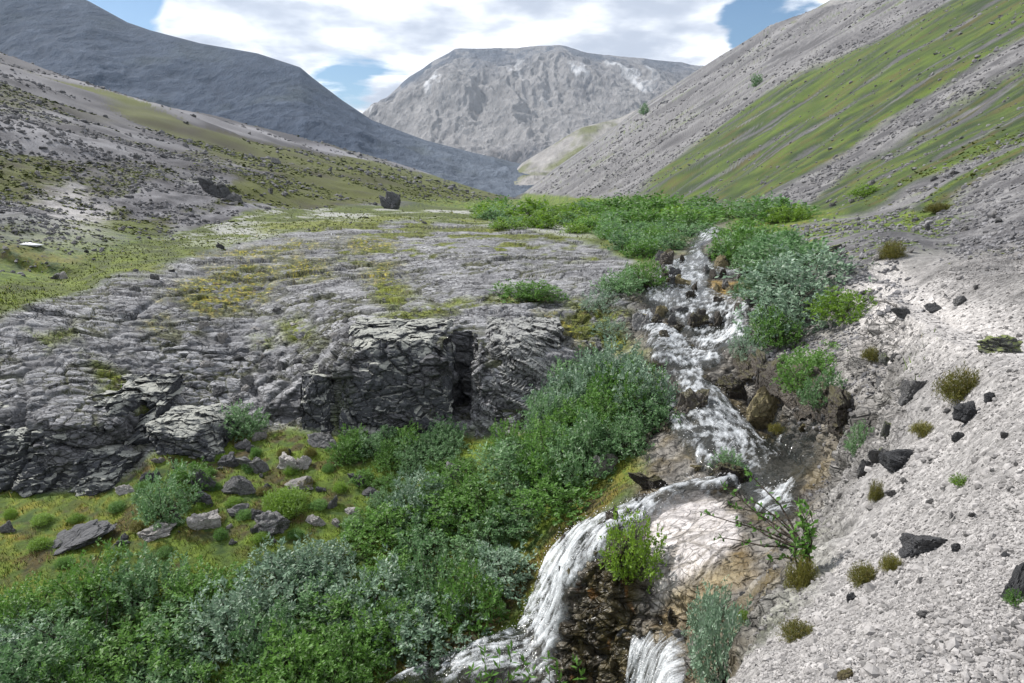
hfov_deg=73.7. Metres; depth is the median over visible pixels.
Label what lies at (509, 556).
willow shrub
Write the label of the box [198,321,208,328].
stone
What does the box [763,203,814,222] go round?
bush
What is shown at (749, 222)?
willow shrub
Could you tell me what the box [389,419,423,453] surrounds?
willow shrub
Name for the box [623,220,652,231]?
willow shrub
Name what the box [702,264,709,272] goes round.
stone
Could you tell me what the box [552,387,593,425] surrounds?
willow shrub
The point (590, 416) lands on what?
willow shrub
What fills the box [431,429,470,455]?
willow shrub
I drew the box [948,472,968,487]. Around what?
plant
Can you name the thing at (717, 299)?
stone
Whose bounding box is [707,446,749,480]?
plant
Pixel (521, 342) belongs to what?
rock outcrop
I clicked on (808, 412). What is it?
boulder
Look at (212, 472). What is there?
grass tuft
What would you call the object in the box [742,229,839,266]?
willow shrub
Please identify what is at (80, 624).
willow shrub
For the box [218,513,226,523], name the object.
grass tuft
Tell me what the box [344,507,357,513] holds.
boulder
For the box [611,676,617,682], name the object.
stone
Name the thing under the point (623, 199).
willow shrub
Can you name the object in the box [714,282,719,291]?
stone
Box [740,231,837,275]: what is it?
willow shrub
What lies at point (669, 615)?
stone
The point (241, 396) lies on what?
stone
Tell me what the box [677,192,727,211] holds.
willow shrub
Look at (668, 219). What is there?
willow shrub
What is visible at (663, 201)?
willow shrub
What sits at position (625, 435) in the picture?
willow shrub
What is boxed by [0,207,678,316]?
turf grass
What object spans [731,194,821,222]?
willow shrub
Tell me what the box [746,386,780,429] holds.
boulder
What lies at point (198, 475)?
boulder
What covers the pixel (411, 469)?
willow shrub
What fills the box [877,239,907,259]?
grass tuft
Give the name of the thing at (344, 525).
willow shrub
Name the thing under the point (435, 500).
willow shrub
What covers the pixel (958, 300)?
boulder
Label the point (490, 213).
willow shrub
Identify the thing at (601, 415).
willow shrub
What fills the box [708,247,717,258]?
stone
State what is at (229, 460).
boulder
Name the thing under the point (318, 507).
grass tuft
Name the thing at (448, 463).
boulder
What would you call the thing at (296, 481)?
boulder
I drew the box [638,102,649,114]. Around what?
bush
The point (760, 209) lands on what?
willow shrub
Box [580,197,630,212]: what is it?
willow shrub
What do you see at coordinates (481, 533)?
willow shrub
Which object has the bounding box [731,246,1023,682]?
gravel
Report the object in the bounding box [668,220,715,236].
willow shrub
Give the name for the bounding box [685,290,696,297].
stone
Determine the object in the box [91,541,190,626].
willow shrub
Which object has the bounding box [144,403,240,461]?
rock outcrop
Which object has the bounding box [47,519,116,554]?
boulder
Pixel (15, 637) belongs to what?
willow shrub
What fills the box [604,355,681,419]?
willow shrub
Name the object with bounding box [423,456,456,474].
willow shrub
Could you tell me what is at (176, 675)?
willow shrub
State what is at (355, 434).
willow shrub
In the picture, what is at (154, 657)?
willow shrub
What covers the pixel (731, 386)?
boulder
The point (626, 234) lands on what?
willow shrub
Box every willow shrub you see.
[0,571,66,646]
[0,593,119,679]
[0,601,71,682]
[0,619,86,682]
[28,641,126,682]
[44,537,142,630]
[47,586,179,682]
[71,621,204,682]
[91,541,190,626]
[94,652,179,682]
[118,652,219,682]
[122,591,237,670]
[154,555,250,627]
[175,566,298,670]
[188,656,266,682]
[225,595,307,681]
[230,532,344,617]
[230,617,361,682]
[250,664,320,682]
[274,567,381,644]
[276,579,413,677]
[285,531,358,591]
[292,660,372,682]
[303,543,422,648]
[304,620,396,682]
[324,435,366,465]
[334,595,424,667]
[336,423,368,454]
[338,499,424,556]
[341,513,363,533]
[349,466,377,486]
[350,432,388,458]
[354,545,417,606]
[363,505,394,531]
[364,485,391,507]
[367,472,400,491]
[368,424,406,449]
[371,452,403,471]
[371,590,493,679]
[374,438,407,463]
[379,464,451,527]
[383,495,414,514]
[388,479,414,498]
[388,508,472,573]
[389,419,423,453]
[392,435,429,465]
[393,536,474,616]
[395,486,478,543]
[396,456,423,477]
[407,428,446,458]
[417,438,462,465]
[417,472,447,492]
[420,459,495,504]
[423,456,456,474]
[424,413,469,445]
[429,556,509,637]
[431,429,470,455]
[434,474,525,536]
[442,456,477,474]
[445,511,516,565]
[452,539,538,607]
[464,200,503,211]
[466,201,517,217]
[467,437,547,501]
[470,202,518,213]
[472,482,549,542]
[473,207,508,219]
[476,201,513,216]
[478,194,517,209]
[482,415,527,453]
[487,215,527,230]
[488,435,546,473]
[489,214,527,226]
[505,471,605,525]
[506,195,585,220]
[510,418,598,502]
[510,437,562,484]
[513,200,556,211]
[515,214,528,222]
[516,387,570,439]
[520,209,566,228]
[521,364,572,416]
[523,409,575,450]
[528,420,597,465]
[531,379,570,425]
[533,417,616,489]
[534,356,584,392]
[536,385,582,425]
[546,391,616,429]
[548,347,613,409]
[550,206,600,224]
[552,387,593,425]
[557,211,597,223]
[558,405,620,466]
[559,199,600,212]
[559,201,581,213]
[559,221,592,233]
[561,383,641,445]
[563,214,607,230]
[566,361,604,407]
[570,345,617,389]
[575,213,604,226]
[576,195,607,205]
[576,333,645,387]
[579,352,639,412]
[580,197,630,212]
[581,191,655,213]
[587,203,629,216]
[588,315,631,338]
[589,218,625,234]
[592,219,620,236]
[593,205,684,227]
[593,410,659,463]
[597,226,617,239]
[598,212,623,228]
[599,355,655,398]
[603,226,647,250]
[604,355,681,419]
[605,193,639,207]
[605,210,641,221]
[607,360,673,422]
[609,224,646,242]
[612,228,641,243]
[613,219,649,230]
[614,382,684,436]
[615,224,639,235]
[618,234,662,258]
[621,190,706,215]
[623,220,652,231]
[626,232,669,253]
[630,219,656,227]
[638,208,661,219]
[639,194,683,205]
[640,222,665,237]
[643,202,740,224]
[643,225,680,243]
[645,218,675,238]
[647,215,684,227]
[652,204,688,219]
[652,228,695,248]
[668,211,711,231]
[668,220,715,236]
[673,206,714,221]
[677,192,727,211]
[680,576,731,647]
[682,200,729,213]
[685,583,752,682]
[698,197,759,220]
[705,218,762,241]
[705,235,749,256]
[708,226,765,262]
[714,243,878,304]
[717,224,772,246]
[718,216,788,239]
[724,191,813,219]
[724,223,781,260]
[726,232,796,272]
[727,324,771,360]
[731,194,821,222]
[731,259,788,302]
[731,276,849,337]
[736,229,807,257]
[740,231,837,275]
[742,225,820,264]
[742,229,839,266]
[742,304,806,348]
[795,367,847,409]
[843,418,873,456]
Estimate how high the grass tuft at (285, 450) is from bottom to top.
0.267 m
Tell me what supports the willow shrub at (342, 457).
on the ground at (240, 288)
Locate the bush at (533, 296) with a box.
[489,278,568,303]
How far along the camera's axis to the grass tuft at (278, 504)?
13.20 m
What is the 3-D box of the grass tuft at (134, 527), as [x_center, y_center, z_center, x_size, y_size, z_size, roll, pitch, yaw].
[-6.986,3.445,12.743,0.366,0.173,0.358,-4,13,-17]
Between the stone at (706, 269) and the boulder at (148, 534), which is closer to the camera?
the boulder at (148, 534)
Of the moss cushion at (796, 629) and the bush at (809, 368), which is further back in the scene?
the bush at (809, 368)
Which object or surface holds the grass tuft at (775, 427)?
on the ground at (240, 288)
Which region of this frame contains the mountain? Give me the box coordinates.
[362,45,701,163]
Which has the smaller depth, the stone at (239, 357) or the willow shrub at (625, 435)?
the willow shrub at (625, 435)
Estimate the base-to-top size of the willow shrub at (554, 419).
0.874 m
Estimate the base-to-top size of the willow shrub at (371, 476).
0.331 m
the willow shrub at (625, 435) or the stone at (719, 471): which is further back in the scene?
the willow shrub at (625, 435)
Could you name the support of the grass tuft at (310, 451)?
on the ground at (240, 288)
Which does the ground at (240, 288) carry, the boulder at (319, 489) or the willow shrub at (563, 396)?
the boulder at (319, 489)
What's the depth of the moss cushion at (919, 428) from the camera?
5.63 m
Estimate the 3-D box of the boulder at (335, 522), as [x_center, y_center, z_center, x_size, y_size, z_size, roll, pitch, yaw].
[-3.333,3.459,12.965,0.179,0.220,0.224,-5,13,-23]
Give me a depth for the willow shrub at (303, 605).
10.75 m
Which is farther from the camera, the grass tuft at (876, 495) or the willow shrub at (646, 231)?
the willow shrub at (646, 231)
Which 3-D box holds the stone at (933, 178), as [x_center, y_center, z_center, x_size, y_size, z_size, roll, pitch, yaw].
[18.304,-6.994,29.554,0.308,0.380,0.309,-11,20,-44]
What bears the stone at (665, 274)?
in the stream water
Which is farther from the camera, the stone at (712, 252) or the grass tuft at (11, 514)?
the stone at (712, 252)
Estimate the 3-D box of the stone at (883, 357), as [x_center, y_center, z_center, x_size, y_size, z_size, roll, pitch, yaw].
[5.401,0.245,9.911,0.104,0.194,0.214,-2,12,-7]
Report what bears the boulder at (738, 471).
on the ground at (240, 288)
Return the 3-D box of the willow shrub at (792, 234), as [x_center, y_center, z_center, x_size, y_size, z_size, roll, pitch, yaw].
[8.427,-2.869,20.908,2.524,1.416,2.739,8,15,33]
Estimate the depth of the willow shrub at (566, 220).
45.98 m
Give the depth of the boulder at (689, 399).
12.67 m
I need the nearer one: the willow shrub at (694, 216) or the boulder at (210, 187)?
the willow shrub at (694, 216)
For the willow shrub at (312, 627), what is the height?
0.761 m
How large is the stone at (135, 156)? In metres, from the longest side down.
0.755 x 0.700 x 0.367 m
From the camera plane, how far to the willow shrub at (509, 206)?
54.68 m
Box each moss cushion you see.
[775,614,814,642]
[782,549,820,592]
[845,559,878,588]
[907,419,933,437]
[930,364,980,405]
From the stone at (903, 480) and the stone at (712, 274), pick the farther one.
the stone at (712, 274)
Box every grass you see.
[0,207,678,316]
[0,222,936,682]
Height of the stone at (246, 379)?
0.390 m
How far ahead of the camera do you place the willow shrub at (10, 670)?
9.46 m
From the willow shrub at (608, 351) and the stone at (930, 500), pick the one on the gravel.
the stone at (930, 500)
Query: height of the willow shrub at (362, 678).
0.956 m
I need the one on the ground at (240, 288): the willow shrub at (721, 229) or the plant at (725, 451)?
the willow shrub at (721, 229)
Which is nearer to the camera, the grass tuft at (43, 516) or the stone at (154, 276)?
the grass tuft at (43, 516)
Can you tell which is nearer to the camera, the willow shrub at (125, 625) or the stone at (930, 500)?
the stone at (930, 500)
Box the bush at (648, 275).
[609,256,669,289]
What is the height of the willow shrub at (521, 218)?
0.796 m
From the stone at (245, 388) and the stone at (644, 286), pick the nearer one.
the stone at (245, 388)
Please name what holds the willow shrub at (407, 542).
on the ground at (240, 288)
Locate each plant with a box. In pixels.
[465,640,537,682]
[541,650,585,682]
[598,504,666,593]
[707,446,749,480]
[737,609,749,623]
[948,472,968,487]
[1002,588,1023,608]
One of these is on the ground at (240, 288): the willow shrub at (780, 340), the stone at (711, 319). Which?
the willow shrub at (780, 340)
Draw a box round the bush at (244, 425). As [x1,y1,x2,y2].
[218,398,270,441]
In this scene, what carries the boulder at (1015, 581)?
on the ground at (240, 288)
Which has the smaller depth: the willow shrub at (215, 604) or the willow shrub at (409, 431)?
the willow shrub at (215, 604)
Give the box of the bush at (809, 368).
[769,349,837,396]
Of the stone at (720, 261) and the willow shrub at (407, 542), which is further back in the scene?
the stone at (720, 261)
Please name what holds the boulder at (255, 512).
on the ground at (240, 288)
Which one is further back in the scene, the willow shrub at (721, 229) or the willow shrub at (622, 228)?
the willow shrub at (622, 228)
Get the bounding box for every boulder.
[0,520,15,532]
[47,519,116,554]
[108,533,130,553]
[115,484,134,494]
[137,520,176,541]
[139,471,161,483]
[186,468,215,490]
[186,509,220,529]
[192,491,212,507]
[198,177,230,197]
[217,451,238,466]
[221,475,255,495]
[226,192,243,202]
[227,503,249,516]
[234,439,254,449]
[235,456,268,473]
[250,508,263,519]
[252,432,266,440]
[254,510,289,538]
[276,452,302,470]
[285,476,313,489]
[296,456,311,469]
[305,514,325,525]
[307,432,336,448]
[315,486,325,491]
[327,495,337,508]
[331,518,340,527]
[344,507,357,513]
[347,473,366,485]
[361,487,377,497]
[379,191,400,208]
[446,461,461,478]
[592,453,618,477]
[628,472,667,488]
[631,312,649,331]
[655,304,664,317]
[674,387,709,413]
[675,276,690,284]
[687,308,709,327]
[708,311,722,326]
[708,462,746,483]
[715,374,747,400]
[724,284,738,294]
[733,350,757,381]
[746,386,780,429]
[754,349,770,395]
[762,357,789,401]
[779,362,821,424]
[797,374,828,425]
[827,385,851,436]
[837,668,853,680]
[846,592,855,602]
[857,459,871,478]
[868,448,887,464]
[878,449,913,472]
[880,421,890,437]
[898,380,927,406]
[898,532,947,558]
[923,301,941,312]
[951,431,964,441]
[952,296,966,306]
[952,400,978,422]
[976,335,1022,352]
[983,391,995,403]
[1001,562,1023,602]
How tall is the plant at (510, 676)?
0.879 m
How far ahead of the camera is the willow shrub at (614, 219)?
38.67 m
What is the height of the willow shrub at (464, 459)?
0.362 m
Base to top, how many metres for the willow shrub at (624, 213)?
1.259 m
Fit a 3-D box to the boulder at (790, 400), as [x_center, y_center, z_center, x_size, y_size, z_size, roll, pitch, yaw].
[4.995,0.817,11.826,0.554,1.045,1.396,1,15,5]
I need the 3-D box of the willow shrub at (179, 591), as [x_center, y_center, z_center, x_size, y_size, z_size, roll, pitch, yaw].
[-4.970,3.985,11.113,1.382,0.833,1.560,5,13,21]
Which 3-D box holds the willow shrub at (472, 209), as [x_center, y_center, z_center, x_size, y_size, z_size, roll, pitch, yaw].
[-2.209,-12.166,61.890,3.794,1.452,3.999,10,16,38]
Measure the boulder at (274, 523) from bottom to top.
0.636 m
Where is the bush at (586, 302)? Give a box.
[579,285,619,314]
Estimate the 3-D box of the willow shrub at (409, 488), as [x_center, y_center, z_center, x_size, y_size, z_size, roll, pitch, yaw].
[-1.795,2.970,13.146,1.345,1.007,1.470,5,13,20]
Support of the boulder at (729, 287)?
on the ground at (240, 288)
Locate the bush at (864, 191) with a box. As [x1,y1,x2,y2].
[843,183,879,197]
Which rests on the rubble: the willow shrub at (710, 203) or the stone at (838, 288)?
the stone at (838, 288)
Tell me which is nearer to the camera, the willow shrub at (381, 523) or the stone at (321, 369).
the willow shrub at (381, 523)
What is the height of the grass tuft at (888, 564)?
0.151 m
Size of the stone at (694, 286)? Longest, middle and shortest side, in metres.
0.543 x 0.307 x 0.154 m
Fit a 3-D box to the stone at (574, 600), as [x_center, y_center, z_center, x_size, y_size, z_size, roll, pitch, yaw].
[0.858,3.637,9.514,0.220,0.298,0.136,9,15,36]
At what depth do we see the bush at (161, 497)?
12.83 m
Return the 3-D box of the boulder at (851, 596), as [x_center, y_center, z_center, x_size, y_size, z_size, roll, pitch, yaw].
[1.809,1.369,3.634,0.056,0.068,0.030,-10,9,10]
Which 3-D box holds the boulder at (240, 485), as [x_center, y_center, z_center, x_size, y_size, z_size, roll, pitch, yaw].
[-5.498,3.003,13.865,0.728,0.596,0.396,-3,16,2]
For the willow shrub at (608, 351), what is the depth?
14.65 m
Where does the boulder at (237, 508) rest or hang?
on the ground at (240, 288)
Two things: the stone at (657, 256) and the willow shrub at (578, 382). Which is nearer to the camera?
the willow shrub at (578, 382)
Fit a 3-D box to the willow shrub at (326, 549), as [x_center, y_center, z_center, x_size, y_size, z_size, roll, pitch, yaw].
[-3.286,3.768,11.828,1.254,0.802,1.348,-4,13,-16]
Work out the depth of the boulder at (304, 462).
14.58 m
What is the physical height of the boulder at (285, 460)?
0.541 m
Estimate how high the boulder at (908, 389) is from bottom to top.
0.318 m
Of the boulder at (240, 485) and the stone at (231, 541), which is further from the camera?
the boulder at (240, 485)
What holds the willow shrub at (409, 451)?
on the ground at (240, 288)
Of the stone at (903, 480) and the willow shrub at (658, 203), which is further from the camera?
the willow shrub at (658, 203)
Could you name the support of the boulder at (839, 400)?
on the ground at (240, 288)
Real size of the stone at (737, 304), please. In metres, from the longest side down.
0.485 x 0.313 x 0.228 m
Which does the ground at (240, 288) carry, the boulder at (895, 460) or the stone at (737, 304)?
the boulder at (895, 460)
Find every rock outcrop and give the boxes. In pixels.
[0,373,186,497]
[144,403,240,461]
[300,363,334,432]
[339,316,455,437]
[470,316,564,436]
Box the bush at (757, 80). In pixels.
[748,70,762,86]
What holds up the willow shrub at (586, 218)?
on the ground at (240, 288)
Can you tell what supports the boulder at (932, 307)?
on the ground at (240, 288)
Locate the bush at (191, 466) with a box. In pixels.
[166,456,216,492]
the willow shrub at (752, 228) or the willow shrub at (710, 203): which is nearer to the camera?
the willow shrub at (752, 228)
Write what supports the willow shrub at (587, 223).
on the ground at (240, 288)
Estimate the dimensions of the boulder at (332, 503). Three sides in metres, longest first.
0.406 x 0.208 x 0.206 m
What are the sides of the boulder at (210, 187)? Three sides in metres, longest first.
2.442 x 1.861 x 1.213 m
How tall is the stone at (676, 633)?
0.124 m
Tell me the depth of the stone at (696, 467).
10.95 m
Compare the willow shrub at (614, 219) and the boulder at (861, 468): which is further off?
the willow shrub at (614, 219)
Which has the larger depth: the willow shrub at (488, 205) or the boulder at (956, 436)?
the willow shrub at (488, 205)
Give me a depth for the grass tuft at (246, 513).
12.97 m
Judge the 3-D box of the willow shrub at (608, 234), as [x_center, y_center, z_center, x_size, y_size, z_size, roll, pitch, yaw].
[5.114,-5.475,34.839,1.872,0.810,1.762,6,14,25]
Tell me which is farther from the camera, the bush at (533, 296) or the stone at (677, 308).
the bush at (533, 296)
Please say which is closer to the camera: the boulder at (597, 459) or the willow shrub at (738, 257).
the boulder at (597, 459)
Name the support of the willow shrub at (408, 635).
on the ground at (240, 288)
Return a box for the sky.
[88,0,829,112]
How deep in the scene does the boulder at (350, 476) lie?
14.05 m
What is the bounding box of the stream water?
[386,226,824,682]
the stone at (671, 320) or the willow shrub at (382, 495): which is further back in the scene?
the stone at (671, 320)
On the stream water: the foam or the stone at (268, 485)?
the foam
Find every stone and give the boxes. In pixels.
[50,273,58,278]
[57,271,67,278]
[129,285,140,290]
[133,153,140,158]
[150,274,159,279]
[151,457,164,462]
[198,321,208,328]
[200,360,213,367]
[212,386,224,396]
[216,242,224,248]
[217,332,227,343]
[228,538,236,544]
[231,354,243,360]
[233,394,243,402]
[240,375,254,385]
[241,384,250,391]
[250,527,258,533]
[261,483,271,489]
[271,157,280,163]
[272,306,280,311]
[276,360,283,371]
[293,357,301,363]
[317,364,325,373]
[330,332,337,337]
[569,596,578,608]
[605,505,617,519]
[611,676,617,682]
[616,627,627,636]
[636,276,651,290]
[650,313,661,322]
[654,249,663,260]
[659,250,673,264]
[659,329,667,336]
[661,268,668,278]
[667,608,672,624]
[668,314,676,324]
[669,266,680,274]
[669,273,674,284]
[670,305,688,312]
[672,629,684,638]
[673,324,684,332]
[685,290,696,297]
[690,465,701,470]
[691,282,697,289]
[701,374,710,380]
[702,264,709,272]
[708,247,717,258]
[708,316,723,323]
[709,269,716,279]
[713,296,724,301]
[714,254,728,267]
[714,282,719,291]
[715,466,726,476]
[719,269,726,277]
[722,279,728,288]
[734,302,741,309]
[787,341,796,348]
[798,424,805,431]
[825,244,841,252]
[830,285,842,294]
[865,289,874,296]
[871,254,881,260]
[876,378,883,389]
[878,352,888,364]
[885,490,894,496]
[890,353,898,362]
[891,307,909,318]
[899,477,907,484]
[915,653,924,660]
[916,610,926,617]
[925,222,930,230]
[925,498,933,503]
[930,175,938,181]
[948,170,959,176]
[950,543,960,551]
[960,226,968,230]
[968,512,975,517]
[991,211,997,217]
[1000,432,1008,437]
[1000,552,1010,556]
[1010,621,1019,629]
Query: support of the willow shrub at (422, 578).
on the grass at (606, 500)
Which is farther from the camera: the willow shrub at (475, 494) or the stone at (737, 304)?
the stone at (737, 304)
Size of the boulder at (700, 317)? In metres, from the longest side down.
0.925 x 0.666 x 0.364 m
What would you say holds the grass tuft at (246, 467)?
on the ground at (240, 288)
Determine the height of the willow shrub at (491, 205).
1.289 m
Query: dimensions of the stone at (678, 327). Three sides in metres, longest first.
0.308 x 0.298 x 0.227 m
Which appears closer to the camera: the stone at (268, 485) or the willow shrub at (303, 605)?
the willow shrub at (303, 605)
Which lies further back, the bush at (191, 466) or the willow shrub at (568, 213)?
the willow shrub at (568, 213)
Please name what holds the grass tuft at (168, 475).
on the ground at (240, 288)
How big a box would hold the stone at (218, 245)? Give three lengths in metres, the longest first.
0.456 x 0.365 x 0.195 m
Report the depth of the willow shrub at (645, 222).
37.86 m
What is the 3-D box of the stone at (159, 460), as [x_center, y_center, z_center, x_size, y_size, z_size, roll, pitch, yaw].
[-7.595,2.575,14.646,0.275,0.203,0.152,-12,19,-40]
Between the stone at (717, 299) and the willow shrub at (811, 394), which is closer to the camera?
the willow shrub at (811, 394)
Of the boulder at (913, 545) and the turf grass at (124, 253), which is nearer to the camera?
the boulder at (913, 545)
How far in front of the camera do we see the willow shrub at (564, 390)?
14.77 m
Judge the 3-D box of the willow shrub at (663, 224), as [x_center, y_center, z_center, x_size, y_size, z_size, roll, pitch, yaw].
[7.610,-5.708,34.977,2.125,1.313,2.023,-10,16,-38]
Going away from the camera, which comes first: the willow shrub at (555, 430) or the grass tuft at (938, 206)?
the willow shrub at (555, 430)
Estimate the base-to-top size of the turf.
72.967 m
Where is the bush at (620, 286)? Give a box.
[589,263,648,296]
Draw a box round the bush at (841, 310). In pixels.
[803,285,876,325]
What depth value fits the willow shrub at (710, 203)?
55.48 m
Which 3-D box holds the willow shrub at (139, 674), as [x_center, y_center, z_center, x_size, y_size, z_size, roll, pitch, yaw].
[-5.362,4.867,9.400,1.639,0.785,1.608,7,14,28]
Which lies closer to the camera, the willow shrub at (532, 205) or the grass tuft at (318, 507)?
the grass tuft at (318, 507)
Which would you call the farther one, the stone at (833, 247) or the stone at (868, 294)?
the stone at (833, 247)
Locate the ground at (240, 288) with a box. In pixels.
[0,0,1023,682]
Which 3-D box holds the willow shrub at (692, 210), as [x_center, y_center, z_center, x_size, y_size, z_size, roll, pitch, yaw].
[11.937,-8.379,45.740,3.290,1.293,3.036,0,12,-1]
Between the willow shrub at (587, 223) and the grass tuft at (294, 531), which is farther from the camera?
the willow shrub at (587, 223)
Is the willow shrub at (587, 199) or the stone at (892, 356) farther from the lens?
the willow shrub at (587, 199)
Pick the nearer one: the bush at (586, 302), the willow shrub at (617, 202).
the bush at (586, 302)
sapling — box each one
[700,468,801,562]
[788,496,818,569]
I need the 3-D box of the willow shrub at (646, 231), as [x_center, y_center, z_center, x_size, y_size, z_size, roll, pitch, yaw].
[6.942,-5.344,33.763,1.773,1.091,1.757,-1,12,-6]
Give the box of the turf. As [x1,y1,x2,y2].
[0,54,1023,313]
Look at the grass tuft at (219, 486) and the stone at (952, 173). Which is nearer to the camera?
the grass tuft at (219, 486)
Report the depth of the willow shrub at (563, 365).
15.63 m
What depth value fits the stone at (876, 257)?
16.19 m
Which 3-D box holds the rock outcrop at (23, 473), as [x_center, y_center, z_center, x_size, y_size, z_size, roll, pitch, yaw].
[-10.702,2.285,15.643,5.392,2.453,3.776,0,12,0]
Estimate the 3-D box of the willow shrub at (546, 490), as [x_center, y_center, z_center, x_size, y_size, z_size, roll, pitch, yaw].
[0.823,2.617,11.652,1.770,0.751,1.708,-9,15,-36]
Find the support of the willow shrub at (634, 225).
on the ground at (240, 288)
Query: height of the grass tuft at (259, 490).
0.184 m
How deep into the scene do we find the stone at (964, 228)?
18.49 m
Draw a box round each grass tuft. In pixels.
[0,507,20,519]
[25,534,53,553]
[29,511,54,526]
[52,553,74,568]
[64,512,85,523]
[102,545,125,559]
[105,499,124,513]
[128,521,146,531]
[133,479,151,490]
[154,544,175,557]
[160,518,182,528]
[161,469,182,479]
[173,483,192,496]
[193,501,214,510]
[207,468,217,474]
[208,481,222,491]
[213,526,228,542]
[214,453,224,461]
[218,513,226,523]
[222,495,243,507]
[233,508,251,520]
[241,463,252,473]
[249,446,261,458]
[251,531,269,542]
[255,485,272,496]
[259,483,310,518]
[275,447,290,456]
[277,509,294,518]
[281,465,298,475]
[286,527,304,539]
[298,475,314,487]
[303,447,316,456]
[307,498,327,510]
[321,463,335,471]
[331,480,347,493]
[768,422,785,434]
[859,344,878,362]
[867,479,883,503]
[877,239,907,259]
[877,549,903,571]
[923,201,950,212]
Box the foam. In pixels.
[398,249,791,682]
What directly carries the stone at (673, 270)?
in the stream water
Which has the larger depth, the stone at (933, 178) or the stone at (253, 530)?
the stone at (933, 178)
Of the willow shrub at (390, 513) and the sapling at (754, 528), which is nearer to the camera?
the sapling at (754, 528)
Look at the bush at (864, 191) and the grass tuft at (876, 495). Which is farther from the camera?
the bush at (864, 191)
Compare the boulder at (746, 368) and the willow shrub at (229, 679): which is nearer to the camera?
the willow shrub at (229, 679)
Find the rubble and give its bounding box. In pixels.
[0,0,1023,526]
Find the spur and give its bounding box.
[514,0,858,185]
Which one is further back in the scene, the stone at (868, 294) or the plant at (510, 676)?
the stone at (868, 294)
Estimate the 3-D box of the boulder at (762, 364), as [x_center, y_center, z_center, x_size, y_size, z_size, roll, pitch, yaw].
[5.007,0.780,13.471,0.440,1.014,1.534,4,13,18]
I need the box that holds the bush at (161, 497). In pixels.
[130,457,203,530]
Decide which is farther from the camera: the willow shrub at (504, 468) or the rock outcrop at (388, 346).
the rock outcrop at (388, 346)
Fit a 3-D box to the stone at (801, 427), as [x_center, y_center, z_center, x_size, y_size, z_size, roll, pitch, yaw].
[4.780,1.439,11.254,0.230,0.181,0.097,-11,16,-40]
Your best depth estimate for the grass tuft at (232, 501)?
13.42 m
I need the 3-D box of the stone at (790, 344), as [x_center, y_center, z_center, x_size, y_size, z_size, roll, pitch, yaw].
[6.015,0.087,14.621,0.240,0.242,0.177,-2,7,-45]
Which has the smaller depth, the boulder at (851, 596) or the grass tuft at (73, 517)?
the boulder at (851, 596)
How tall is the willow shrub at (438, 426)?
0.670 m
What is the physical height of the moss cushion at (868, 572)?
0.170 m
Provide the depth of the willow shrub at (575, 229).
38.46 m
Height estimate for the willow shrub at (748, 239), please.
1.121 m
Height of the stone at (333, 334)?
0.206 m
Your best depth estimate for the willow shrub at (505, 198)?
64.90 m
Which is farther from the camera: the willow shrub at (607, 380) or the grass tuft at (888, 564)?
the willow shrub at (607, 380)
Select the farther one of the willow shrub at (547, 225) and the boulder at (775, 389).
the willow shrub at (547, 225)
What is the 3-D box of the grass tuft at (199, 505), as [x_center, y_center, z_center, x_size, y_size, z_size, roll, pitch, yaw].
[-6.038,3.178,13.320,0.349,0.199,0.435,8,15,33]
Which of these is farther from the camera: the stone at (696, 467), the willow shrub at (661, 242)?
the willow shrub at (661, 242)
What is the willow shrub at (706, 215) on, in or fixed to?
on the ground at (240, 288)
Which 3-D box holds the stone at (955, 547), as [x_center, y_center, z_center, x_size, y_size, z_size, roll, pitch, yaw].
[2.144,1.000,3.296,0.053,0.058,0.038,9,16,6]
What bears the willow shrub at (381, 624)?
on the grass at (606, 500)
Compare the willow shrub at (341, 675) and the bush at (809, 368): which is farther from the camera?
the bush at (809, 368)
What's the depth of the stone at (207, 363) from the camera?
18.01 m
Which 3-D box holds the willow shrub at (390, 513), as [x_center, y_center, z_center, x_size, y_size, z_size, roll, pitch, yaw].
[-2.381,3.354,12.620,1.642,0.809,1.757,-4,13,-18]
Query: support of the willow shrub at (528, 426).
on the grass at (606, 500)
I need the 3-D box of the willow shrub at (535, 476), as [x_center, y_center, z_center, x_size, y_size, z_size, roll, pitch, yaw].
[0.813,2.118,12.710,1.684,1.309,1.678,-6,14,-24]
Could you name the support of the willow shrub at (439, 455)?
on the grass at (606, 500)
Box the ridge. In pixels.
[0,0,532,197]
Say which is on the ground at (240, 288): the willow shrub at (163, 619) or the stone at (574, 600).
the willow shrub at (163, 619)
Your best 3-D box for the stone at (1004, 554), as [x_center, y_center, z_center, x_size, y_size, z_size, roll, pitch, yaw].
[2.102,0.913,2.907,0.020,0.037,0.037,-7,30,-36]
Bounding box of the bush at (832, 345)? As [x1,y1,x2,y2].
[777,339,847,372]
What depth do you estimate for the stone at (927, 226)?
19.53 m
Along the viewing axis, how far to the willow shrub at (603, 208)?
52.37 m
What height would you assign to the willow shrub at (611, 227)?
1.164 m
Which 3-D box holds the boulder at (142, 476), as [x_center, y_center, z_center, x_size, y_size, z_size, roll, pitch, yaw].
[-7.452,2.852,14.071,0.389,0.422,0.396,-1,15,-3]
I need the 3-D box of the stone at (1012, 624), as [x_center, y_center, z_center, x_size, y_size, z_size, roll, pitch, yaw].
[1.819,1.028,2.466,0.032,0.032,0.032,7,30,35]
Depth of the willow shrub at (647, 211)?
45.56 m
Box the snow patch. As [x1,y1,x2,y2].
[20,242,44,246]
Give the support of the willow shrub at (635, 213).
on the ground at (240, 288)
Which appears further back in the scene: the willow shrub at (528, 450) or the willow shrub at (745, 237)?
the willow shrub at (745, 237)

